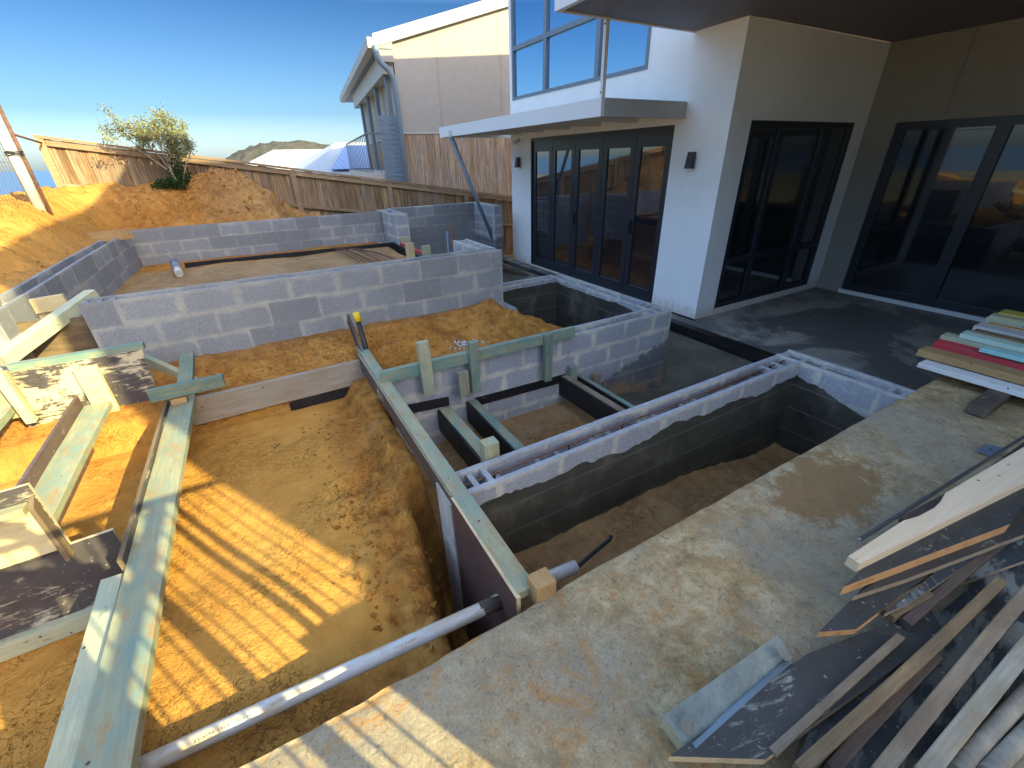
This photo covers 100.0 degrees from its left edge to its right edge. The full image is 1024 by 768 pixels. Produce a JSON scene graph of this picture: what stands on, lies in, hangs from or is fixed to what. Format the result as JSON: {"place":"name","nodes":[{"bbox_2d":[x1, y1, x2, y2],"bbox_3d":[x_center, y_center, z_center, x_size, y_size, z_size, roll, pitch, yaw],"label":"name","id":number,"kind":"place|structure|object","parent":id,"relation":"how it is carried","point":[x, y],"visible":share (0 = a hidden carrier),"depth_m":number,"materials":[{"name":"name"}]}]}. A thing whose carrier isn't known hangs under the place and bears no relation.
{"place":"outdoors","nodes":[
{"label":"outdoors","id":0,"kind":"place"},
{"bbox_2d":[0,171,56,194],"bbox_3d":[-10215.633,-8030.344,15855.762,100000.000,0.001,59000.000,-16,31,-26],"label":"sea","id":1,"kind":"structure","parent":0,"point":[44,178],"depth_m":1240.87,"materials":[{"name":"blue liquid"}]},
{"bbox_2d":[0,0,482,171],"label":"sky","id":2,"kind":"structure","parent":0,"point":[243,74],"materials":[{"name":"blue"}]},
{"bbox_2d":[226,140,329,163],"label":"headland","id":3,"kind":"structure","parent":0,"point":[249,153],"depth_m":530.82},
{"bbox_2d":[0,167,798,767],"bbox_3d":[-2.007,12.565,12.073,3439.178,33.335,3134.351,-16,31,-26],"label":"ground","id":4,"kind":"structure","parent":0,"point":[240,639],"depth_m":2.66,"materials":[{"name":"soil"}]},
{"bbox_2d":[0,134,42,206],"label":"wire fence","id":5,"kind":"object","parent":4,"relation":"on","point":[20,136],"visible":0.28,"depth_m":5.24,"materials":[{"name":"metal"}]},
{"bbox_2d":[0,105,54,216],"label":"fence post","id":6,"kind":"object","parent":4,"relation":"on","point":[25,174],"visible":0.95,"depth_m":5.30,"materials":[{"name":"wood"}]},
{"bbox_2d":[16,317,98,357],"bbox_3d":[-3.691,-0.260,3.330,0.975,0.455,0.030,-12,29,-28],"label":"retaining board","id":7,"kind":"object","parent":4,"relation":"on","point":[75,334],"visible":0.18,"depth_m":3.38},
{"bbox_2d":[0,290,99,366],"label":"timber board","id":8,"kind":"object","parent":7,"relation":"attached to","point":[26,342],"visible":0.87,"depth_m":3.17,"materials":[{"name":"brown wood"}]},
{"bbox_2d":[0,483,123,662],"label":"step formwork","id":9,"kind":"object","parent":4,"relation":"on","point":[52,575],"visible":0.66,"depth_m":1.94,"materials":[{"name":"beige wood"}]},
{"bbox_2d":[15,396,112,525],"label":"formwork beam","id":10,"kind":"structure","parent":4,"relation":"on","point":[53,473],"depth_m":2.52,"materials":[{"name":"brown wood"}]},
{"bbox_2d":[0,238,142,370],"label":"block wall","id":11,"kind":"structure","parent":4,"relation":"on","point":[101,268],"depth_m":4.50,"materials":[{"name":"concrete"}]},
{"bbox_2d":[2,293,67,313],"bbox_3d":[-3.965,-0.610,3.474,0.573,0.122,0.048,-19,32,-24],"label":"timber board","id":12,"kind":"object","parent":11,"relation":"attached to","point":[45,304],"visible":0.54,"depth_m":3.52,"materials":[{"name":"beige wood"}]},
{"bbox_2d":[0,341,155,426],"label":"step formwork","id":13,"kind":"object","parent":4,"relation":"on","point":[38,391],"visible":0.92,"depth_m":2.96,"materials":[{"name":"beige wood"}]},
{"bbox_2d":[0,405,16,430],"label":"formwork beam","id":14,"kind":"structure","parent":13,"relation":"attached to","point":[7,413],"depth_m":2.75,"materials":[{"name":"brown wood"}]},
{"bbox_2d":[85,228,133,241],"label":"timber board","id":15,"kind":"object","parent":4,"relation":"on","point":[119,234],"visible":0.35,"depth_m":6.11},
{"bbox_2d":[73,394,196,767],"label":"formwork beam","id":16,"kind":"structure","parent":4,"relation":"on","point":[113,730],"depth_m":1.66,"materials":[{"name":"green wood"}]},
{"bbox_2d":[44,573,123,767],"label":"timber board","id":17,"kind":"object","parent":16,"relation":"attached to","point":[66,740],"visible":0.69,"depth_m":1.46,"materials":[{"name":"green wood"}]},
{"bbox_2d":[146,373,225,402],"bbox_3d":[-2.294,0.026,3.042,0.446,0.090,0.046,-17,32,-29],"label":"timber board","id":18,"kind":"object","parent":16,"relation":"on","point":[175,390],"visible":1,"depth_m":3.02,"materials":[{"name":"green wood"}]},
{"bbox_2d":[95,102,197,187],"bbox_3d":[-5.946,-3.826,7.120,1.331,1.499,0.754,-16,31,-26],"label":"shrub","id":19,"kind":"object","parent":4,"relation":"on","point":[143,135],"visible":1,"depth_m":6.99,"materials":[{"name":"green plant"}]},
{"bbox_2d":[148,176,190,189],"bbox_3d":[-5.818,-3.435,7.340,0.687,0.246,0.383,-16,31,-26],"label":"bush","id":20,"kind":"object","parent":4,"relation":"on","point":[164,183],"visible":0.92,"depth_m":7.26,"materials":[{"name":"green plant"}]},
{"bbox_2d":[144,354,198,378],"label":"timber board","id":21,"kind":"object","parent":4,"relation":"on","point":[154,363],"visible":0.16,"depth_m":3.42,"materials":[{"name":"brown wood"}]},
{"bbox_2d":[170,259,183,276],"bbox_3d":[-4.887,-1.696,6.262,0.116,0.184,0.524,-21,34,-33],"label":"pipe stub","id":22,"kind":"object","parent":4,"relation":"on","point":[176,267],"visible":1,"depth_m":6.18,"materials":[{"name":"white plastic"}]},
{"bbox_2d":[163,149,193,189],"bbox_3d":[-5.713,-3.657,7.329,0.426,0.707,0.381,-16,31,-26],"label":"bush","id":23,"kind":"object","parent":4,"relation":"on","point":[177,173],"visible":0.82,"depth_m":7.32,"materials":[{"name":"green plant"}]},
{"bbox_2d":[177,352,194,382],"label":"timber board","id":24,"kind":"object","parent":4,"relation":"on","point":[186,370],"visible":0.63,"depth_m":3.39,"materials":[{"name":"green wood"}]},
{"bbox_2d":[131,211,384,265],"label":"block wall","id":25,"kind":"structure","parent":4,"relation":"on","point":[160,245],"depth_m":7.62,"materials":[{"name":"concrete"}]},
{"bbox_2d":[32,135,512,254],"bbox_3d":[-2.129,-3.853,10.241,12.328,3.607,0.120,-16,31,-26],"label":"paling fence","id":26,"kind":"object","parent":4,"relation":"on","point":[68,162],"visible":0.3,"depth_m":8.60,"materials":[{"name":"brown wood"}]},
{"bbox_2d":[193,359,363,425],"bbox_3d":[-1.829,0.077,3.495,1.313,0.300,0.054,-16,31,-26],"label":"formwork board","id":27,"kind":"object","parent":4,"relation":"on","point":[215,406],"visible":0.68,"depth_m":3.46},
{"bbox_2d":[248,149,322,169],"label":"distant house","id":28,"kind":"structure","parent":4,"relation":"on","point":[289,158],"depth_m":32.25,"materials":[{"name":"white metal"}]},
{"bbox_2d":[78,247,516,362],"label":"block wall","id":29,"kind":"structure","parent":4,"relation":"on","point":[167,325],"depth_m":3.84,"materials":[{"name":"concrete"}]},
{"bbox_2d":[184,242,421,267],"bbox_3d":[-3.058,-2.205,7.330,4.013,0.171,1.759,1,28,5],"label":"black edging","id":30,"kind":"object","parent":4,"relation":"on","point":[398,248],"visible":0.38,"depth_m":7.33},
{"bbox_2d":[295,142,369,175],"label":"distant house","id":31,"kind":"structure","parent":4,"relation":"on","point":[333,158],"depth_m":23.75,"materials":[{"name":"white metal"}]},
{"bbox_2d":[139,560,578,767],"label":"drain pipe","id":32,"kind":"object","parent":4,"relation":"on","point":[168,754],"visible":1,"depth_m":1.50,"materials":[{"name":"white plastic"}]},
{"bbox_2d":[577,535,612,567],"bbox_3d":[0.348,0.828,2.032,0.480,0.109,0.072,-23,35,-35],"label":"hose","id":33,"kind":"object","parent":32,"relation":"in","point":[594,552],"visible":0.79,"depth_m":2.07,"materials":[{"name":"black plastic"}]},
{"bbox_2d":[352,312,368,349],"bbox_3d":[-1.293,-0.381,3.741,0.059,0.494,0.154,-24,35,-36],"label":"conduit","id":34,"kind":"object","parent":4,"relation":"in","point":[357,318],"visible":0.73,"depth_m":3.69,"materials":[{"name":"black plastic"}]},
{"bbox_2d":[330,246,395,262],"bbox_3d":[-2.592,-2.125,6.951,0.402,0.086,2.101,-25,36,-37],"label":"rebar bundle","id":35,"kind":"object","parent":4,"relation":"on","point":[360,251],"visible":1,"depth_m":6.78,"materials":[{"name":"metal"}]},
{"bbox_2d":[1,167,759,759],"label":"soil clods","id":36,"kind":"object","parent":4,"relation":"on","point":[389,615],"visible":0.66,"depth_m":2.70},
{"bbox_2d":[377,209,410,254],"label":"block wall","id":37,"kind":"structure","parent":4,"relation":"on","point":[395,224],"depth_m":8.01,"materials":[{"name":"concrete"}]},
{"bbox_2d":[385,202,475,255],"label":"block wall","id":38,"kind":"structure","parent":4,"relation":"on","point":[429,225],"depth_m":9.59,"materials":[{"name":"concrete"}]},
{"bbox_2d":[347,314,529,640],"bbox_3d":[-0.699,0.596,3.042,0.110,1.449,3.110,-16,31,-26],"label":"formwork","id":39,"kind":"object","parent":4,"relation":"on","point":[489,564],"visible":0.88,"depth_m":2.09,"materials":[{"name":"green wood"}]},
{"bbox_2d":[453,239,490,251],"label":"block wall","id":40,"kind":"structure","parent":4,"relation":"on","point":[464,245],"depth_m":5.09,"materials":[{"name":"concrete"}]},
{"bbox_2d":[448,130,503,260],"bbox_3d":[-0.694,-3.803,8.978,1.065,2.589,0.160,-12,29,-19],"label":"steel prop","id":41,"kind":"object","parent":4,"relation":"on","point":[459,157],"visible":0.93,"depth_m":8.73,"materials":[{"name":"grey metal"}]},
{"bbox_2d":[472,202,502,262],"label":"block wall","id":42,"kind":"structure","parent":4,"relation":"on","point":[493,213],"depth_m":9.40,"materials":[{"name":"concrete"}]},
{"bbox_2d":[503,275,556,324],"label":"block wall","id":43,"kind":"structure","parent":4,"relation":"on","point":[535,297],"depth_m":5.89,"materials":[{"name":"concrete"}]},
{"bbox_2d":[391,306,671,453],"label":"block wall","id":44,"kind":"structure","parent":4,"relation":"on","point":[624,353],"depth_m":4.13,"materials":[{"name":"concrete"}]},
{"bbox_2d":[389,397,448,417],"bbox_3d":[-0.745,0.185,3.477,0.508,0.085,0.012,-12,29,-28],"label":"edge strip","id":45,"kind":"object","parent":44,"relation":"attached to","point":[428,405],"visible":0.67,"depth_m":3.51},
{"bbox_2d":[380,326,574,382],"bbox_3d":[-0.202,-0.265,3.551,1.772,0.096,0.047,-16,31,-26],"label":"timber board","id":46,"kind":"object","parent":44,"relation":"attached to","point":[397,373],"visible":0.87,"depth_m":3.50,"materials":[{"name":"green wood"}]},
{"bbox_2d":[416,340,434,394],"bbox_3d":[-0.656,-0.123,3.267,0.092,0.432,0.046,-16,31,-26],"label":"timber peg","id":47,"kind":"object","parent":46,"relation":"attached to","point":[425,365],"visible":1,"depth_m":3.24,"materials":[{"name":"brown wood"}]},
{"bbox_2d":[457,370,469,397],"bbox_3d":[-0.389,-0.001,3.449,0.086,0.228,0.046,-16,31,-26],"label":"timber peg","id":48,"kind":"object","parent":46,"relation":"attached to","point":[463,383],"visible":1,"depth_m":3.42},
{"bbox_2d":[467,340,480,393],"bbox_3d":[-0.307,-0.134,3.487,0.077,0.460,0.046,-16,31,-26],"label":"timber peg","id":49,"kind":"object","parent":46,"relation":"attached to","point":[473,361],"visible":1,"depth_m":3.46,"materials":[{"name":"green wood"}]},
{"bbox_2d":[543,332,552,381],"bbox_3d":[0.320,-0.233,3.840,0.076,0.460,0.046,-16,31,-26],"label":"timber peg","id":50,"kind":"object","parent":46,"relation":"attached to","point":[547,354],"visible":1,"depth_m":3.81,"materials":[{"name":"green wood"}]},
{"bbox_2d":[475,374,565,404],"bbox_3d":[0.102,0.048,3.954,0.972,0.080,0.012,-15,30,-26],"label":"edge strip","id":51,"kind":"object","parent":44,"relation":"attached to","point":[507,393],"visible":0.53,"depth_m":3.92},
{"bbox_2d":[550,273,657,327],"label":"block wall","id":52,"kind":"structure","parent":4,"relation":"on","point":[579,302],"depth_m":5.54,"materials":[{"name":"concrete"}]},
{"bbox_2d":[436,355,799,633],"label":"block wall","id":53,"kind":"structure","parent":4,"relation":"on","point":[537,493],"depth_m":2.72,"materials":[{"name":"concrete"}]},
{"bbox_2d":[437,406,480,466],"bbox_3d":[-0.258,0.534,3.169,0.122,0.201,1.250,-16,31,-26],"label":"trough former","id":54,"kind":"object","parent":53,"relation":"attached to","point":[460,435],"visible":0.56,"depth_m":3.31,"materials":[{"name":"wood"}]},
{"bbox_2d":[479,436,499,461],"bbox_3d":[-0.125,0.443,2.474,0.092,0.284,0.071,-16,31,-26],"label":"timber peg","id":55,"kind":"object","parent":53,"relation":"attached to","point":[489,448],"visible":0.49,"depth_m":2.41,"materials":[{"name":"brown wood"}]},
{"bbox_2d":[466,399,524,455],"bbox_3d":[-0.043,0.473,3.275,0.097,0.201,1.247,-16,31,-26],"label":"trough former","id":56,"kind":"object","parent":53,"relation":"attached to","point":[483,421],"visible":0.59,"depth_m":3.41,"materials":[{"name":"green wood"}]},
{"bbox_2d":[559,374,625,419],"bbox_3d":[0.819,0.242,3.715,0.088,0.201,1.249,-17,31,-27],"label":"trough former","id":57,"kind":"object","parent":53,"relation":"attached to","point":[589,401],"visible":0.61,"depth_m":3.86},
{"bbox_2d":[577,374,633,408],"bbox_3d":[0.960,0.183,3.777,0.071,0.081,1.249,-16,31,-26],"label":"trough former","id":58,"kind":"object","parent":53,"relation":"attached to","point":[606,393],"visible":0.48,"depth_m":3.92,"materials":[{"name":"green wood"}]},
{"bbox_2d":[239,375,1023,767],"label":"concrete slab","id":59,"kind":"structure","parent":4,"relation":"on","point":[609,663],"depth_m":1.52,"materials":[{"name":"concrete"}]},
{"bbox_2d":[527,567,555,603],"bbox_3d":[0.112,0.774,1.639,0.086,0.102,0.078,-16,31,-26],"label":"timber offcut","id":60,"kind":"object","parent":59,"relation":"on","point":[541,583],"visible":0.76,"depth_m":1.61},
{"bbox_2d":[661,635,792,749],"bbox_3d":[0.655,0.904,1.271,0.489,0.088,0.099,-16,31,-26],"label":"wooden plank","id":61,"kind":"object","parent":59,"relation":"on","point":[723,698],"visible":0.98,"depth_m":1.24,"materials":[{"name":"grey paint"}]},
{"bbox_2d":[790,563,1023,767],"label":"plywood sheet","id":62,"kind":"object","parent":59,"relation":"on","point":[885,734],"visible":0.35,"depth_m":1.29,"materials":[{"name":"wood"}]},
{"bbox_2d":[668,610,940,764],"bbox_3d":[0.927,0.887,1.284,1.093,0.028,0.134,-13,30,-20],"label":"plywood sheet","id":63,"kind":"object","parent":62,"relation":"on","point":[753,729],"visible":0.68,"depth_m":1.24,"materials":[{"name":"wood"}]},
{"bbox_2d":[769,633,904,757],"bbox_3d":[0.956,0.882,1.243,0.626,0.024,0.023,-17,31,-23],"label":"timber board","id":64,"kind":"object","parent":63,"relation":"on","point":[796,730],"visible":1,"depth_m":1.22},
{"bbox_2d":[881,584,933,622],"bbox_3d":[1.331,0.740,1.451,0.206,0.032,0.047,-14,30,-18],"label":"timber board","id":65,"kind":"object","parent":63,"relation":"on","point":[893,617],"visible":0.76,"depth_m":1.43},
{"bbox_2d":[899,544,1007,629],"bbox_3d":[1.669,0.669,1.563,0.886,0.031,0.033,-16,31,-22],"label":"timber board","id":66,"kind":"object","parent":63,"relation":"on","point":[910,619],"visible":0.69,"depth_m":1.48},
{"bbox_2d":[822,654,943,767],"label":"timber board","id":67,"kind":"object","parent":62,"relation":"on","point":[850,747],"visible":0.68,"depth_m":1.18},
{"bbox_2d":[791,576,1007,767],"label":"timber board","id":68,"kind":"object","parent":62,"relation":"on","point":[820,751],"visible":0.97,"depth_m":1.24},
{"bbox_2d":[870,584,1023,767],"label":"timber board","id":69,"kind":"object","parent":62,"relation":"on","point":[911,732],"visible":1,"depth_m":1.23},
{"bbox_2d":[914,634,1023,767],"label":"timber board","id":70,"kind":"object","parent":62,"relation":"on","point":[943,750],"visible":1,"depth_m":1.17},
{"bbox_2d":[930,504,1023,591],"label":"plywood sheet","id":71,"kind":"object","parent":62,"relation":"on","point":[1009,555],"visible":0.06,"depth_m":1.61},
{"bbox_2d":[816,505,1023,636],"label":"plywood sheet","id":72,"kind":"object","parent":71,"relation":"on","point":[850,617],"visible":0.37,"depth_m":1.42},
{"bbox_2d":[883,554,981,616],"bbox_3d":[1.578,0.675,1.541,0.788,0.020,0.053,-15,30,-24],"label":"plywood sheet","id":73,"kind":"object","parent":72,"relation":"on","point":[935,580],"visible":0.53,"depth_m":1.50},
{"bbox_2d":[851,513,1023,600],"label":"plywood sheet","id":74,"kind":"object","parent":72,"relation":"on","point":[1014,531],"visible":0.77,"depth_m":1.55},
{"bbox_2d":[839,442,1023,595],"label":"plywood sheet","id":75,"kind":"object","parent":74,"relation":"on","point":[991,520],"visible":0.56,"depth_m":1.58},
{"bbox_2d":[898,494,943,522],"bbox_3d":[1.976,0.443,1.855,0.923,0.032,0.039,-14,30,-19],"label":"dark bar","id":76,"kind":"object","parent":75,"relation":"on","point":[920,510],"visible":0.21,"depth_m":1.74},
{"bbox_2d":[858,435,1023,540],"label":"metal strip","id":77,"kind":"object","parent":76,"relation":"attached to","point":[926,497],"visible":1,"depth_m":1.86,"materials":[{"name":"metal"}]},
{"bbox_2d":[844,447,1023,571],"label":"pine board","id":78,"kind":"object","parent":75,"relation":"on","point":[1001,479],"visible":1,"depth_m":1.66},
{"bbox_2d":[947,680,1023,767],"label":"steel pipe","id":79,"kind":"object","parent":62,"relation":"on","point":[995,726],"visible":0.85,"depth_m":1.14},
{"bbox_2d":[1012,756,1023,767],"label":"plywood sheet","id":80,"kind":"object","parent":62,"relation":"on","point":[1019,763],"visible":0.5,"depth_m":1.10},
{"bbox_2d":[976,719,1023,767],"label":"steel pipe","id":81,"kind":"object","parent":80,"relation":"on","point":[1007,751],"visible":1,"depth_m":1.10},
{"bbox_2d":[964,388,1013,417],"bbox_3d":[3.546,-0.046,2.987,1.654,0.062,0.102,-16,31,-26],"label":"bearer","id":82,"kind":"object","parent":59,"relation":"on","point":[987,403],"visible":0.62,"depth_m":2.66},
{"bbox_2d":[932,339,1023,370],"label":"stacked plank","id":83,"kind":"object","parent":82,"relation":"on","point":[958,348],"visible":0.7,"depth_m":3.07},
{"bbox_2d":[979,345,1023,362],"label":"stacked plank","id":84,"kind":"object","parent":83,"relation":"on","point":[1003,353],"visible":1,"depth_m":2.94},
{"bbox_2d":[959,330,1023,352],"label":"stacked plank","id":85,"kind":"object","parent":82,"relation":"on","point":[991,340],"visible":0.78,"depth_m":3.11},
{"bbox_2d":[939,332,1023,353],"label":"stacked plank","id":86,"kind":"object","parent":85,"relation":"on","point":[952,337],"visible":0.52,"depth_m":3.19,"materials":[{"name":"green wood"}]},
{"bbox_2d":[971,329,1023,343],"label":"stacked plank","id":87,"kind":"object","parent":85,"relation":"on","point":[1002,336],"visible":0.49,"depth_m":3.14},
{"bbox_2d":[972,322,1023,338],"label":"stacked plank","id":88,"kind":"object","parent":87,"relation":"on","point":[1000,330],"visible":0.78,"depth_m":3.21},
{"bbox_2d":[987,322,1023,331],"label":"stacked plank","id":89,"kind":"object","parent":88,"relation":"on","point":[1005,326],"visible":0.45,"depth_m":3.25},
{"bbox_2d":[984,316,1023,328],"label":"stacked plank","id":90,"kind":"object","parent":89,"relation":"on","point":[988,319],"visible":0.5,"depth_m":3.31,"materials":[{"name":"green wood"}]},
{"bbox_2d":[990,313,1023,323],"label":"stacked plank","id":91,"kind":"object","parent":90,"relation":"on","point":[1008,318],"visible":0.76,"depth_m":3.30,"materials":[{"name":"green wood"}]},
{"bbox_2d":[977,444,1002,455],"bbox_3d":[2.584,0.353,2.314,0.154,0.010,0.079,-16,31,-26],"label":"metal bracket","id":92,"kind":"object","parent":59,"relation":"on","point":[987,449],"visible":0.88,"depth_m":2.31,"materials":[{"name":"grey metal"}]},
{"bbox_2d":[775,349,917,454],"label":"block wall","id":93,"kind":"structure","parent":4,"relation":"on","point":[827,400],"depth_m":3.30,"materials":[{"name":"concrete"}]},
{"bbox_2d":[339,0,511,196],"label":"neighbour house","id":94,"kind":"structure","parent":0,"point":[409,89],"depth_m":12.53,"materials":[{"name":"beige paint"}]},
{"bbox_2d":[507,258,979,390],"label":"patio","id":95,"kind":"structure","parent":0,"point":[886,341],"depth_m":5.69,"materials":[{"name":"concrete"}]},
{"bbox_2d":[503,260,775,362],"bbox_3d":[1.776,-1.241,6.919,0.125,0.142,8.100,-16,31,-26],"label":"edge strip","id":96,"kind":"object","parent":95,"relation":"attached to","point":[739,349],"depth_m":5.52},
{"bbox_2d":[508,0,1023,322],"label":"house","id":97,"kind":"structure","parent":95,"relation":"on","point":[872,149],"depth_m":5.91,"materials":[{"name":"white paint"}]},
{"bbox_2d":[533,139,552,267],"bbox_3d":[0.623,-3.591,8.690,0.050,2.330,0.666,-16,31,-26],"label":"folding door","id":98,"kind":"structure","parent":97,"relation":"in","point":[542,149],"depth_m":8.64,"materials":[{"name":"glass"}]},
{"bbox_2d":[439,97,686,137],"bbox_3d":[0.575,-4.327,7.157,1.860,0.180,4.950,-16,31,-26],"label":"awning","id":99,"kind":"object","parent":97,"relation":"attached to","point":[595,112],"visible":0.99,"depth_m":5.70,"materials":[{"name":"paint"}]},
{"bbox_2d":[599,17,609,97],"bbox_3d":[1.002,-3.529,4.665,0.052,0.703,0.045,-16,31,-26],"label":"post","id":100,"kind":"object","parent":99,"relation":"on","point":[606,26],"visible":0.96,"depth_m":4.64,"materials":[{"name":"white metal"}]},
{"bbox_2d":[550,138,575,273],"bbox_3d":[0.965,-3.321,8.159,0.050,2.330,0.692,-16,31,-26],"label":"folding door","id":101,"kind":"structure","parent":97,"relation":"in","point":[563,150],"depth_m":8.11,"materials":[{"name":"glass"}]},
{"bbox_2d":[510,0,651,100],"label":"upper window","id":102,"kind":"structure","parent":97,"relation":"in","point":[551,51],"depth_m":7.07,"materials":[{"name":"glass"}]},
{"bbox_2d":[571,135,603,281],"bbox_3d":[1.306,-3.036,7.599,0.085,2.330,0.722,-16,31,-26],"label":"folding door","id":103,"kind":"structure","parent":97,"relation":"in","point":[589,150],"depth_m":7.55,"materials":[{"name":"glass"}]},
{"bbox_2d":[595,132,637,290],"bbox_3d":[1.683,-2.756,7.046,0.050,2.330,0.712,-16,31,-26],"label":"folding door","id":104,"kind":"structure","parent":97,"relation":"in","point":[619,151],"depth_m":6.98,"materials":[{"name":"glass"}]},
{"bbox_2d":[622,130,672,299],"bbox_3d":[2.017,-2.476,6.496,0.085,2.330,0.676,-16,31,-26],"label":"folding door","id":105,"kind":"structure","parent":97,"relation":"in","point":[652,154],"depth_m":6.45,"materials":[{"name":"glass"}]},
{"bbox_2d":[684,152,695,168],"bbox_3d":[2.289,-2.866,5.505,0.105,0.190,0.092,-16,31,-26],"label":"wall light","id":106,"kind":"object","parent":97,"relation":"attached to","point":[690,160],"visible":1,"depth_m":5.49,"materials":[{"name":"black metal"}]},
{"bbox_2d":[714,120,854,307],"bbox_3d":[3.918,-2.441,6.240,2.360,2.340,0.070,-16,31,-26],"label":"side window","id":107,"kind":"structure","parent":97,"relation":"in","point":[790,172],"depth_m":6.17,"materials":[{"name":"glass"}]},
{"bbox_2d":[841,114,1023,317],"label":"sliding door","id":108,"kind":"structure","parent":97,"relation":"in","point":[943,225],"depth_m":5.85,"materials":[{"name":"glass"}]},
{"bbox_3d":[4.269,0.525,1.864,1.656,0.062,0.107,-16,31,-26],"label":"bearer","id":109,"kind":"object","parent":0,"visible":0},
{"bbox_2d":[917,359,1023,398],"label":"stacked plank","id":110,"kind":"object","parent":109,"relation":"on","point":[994,383],"visible":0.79,"depth_m":2.87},
{"bbox_2d":[916,346,1023,384],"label":"stacked plank","id":111,"kind":"object","parent":110,"relation":"on","point":[1010,374],"visible":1,"depth_m":2.92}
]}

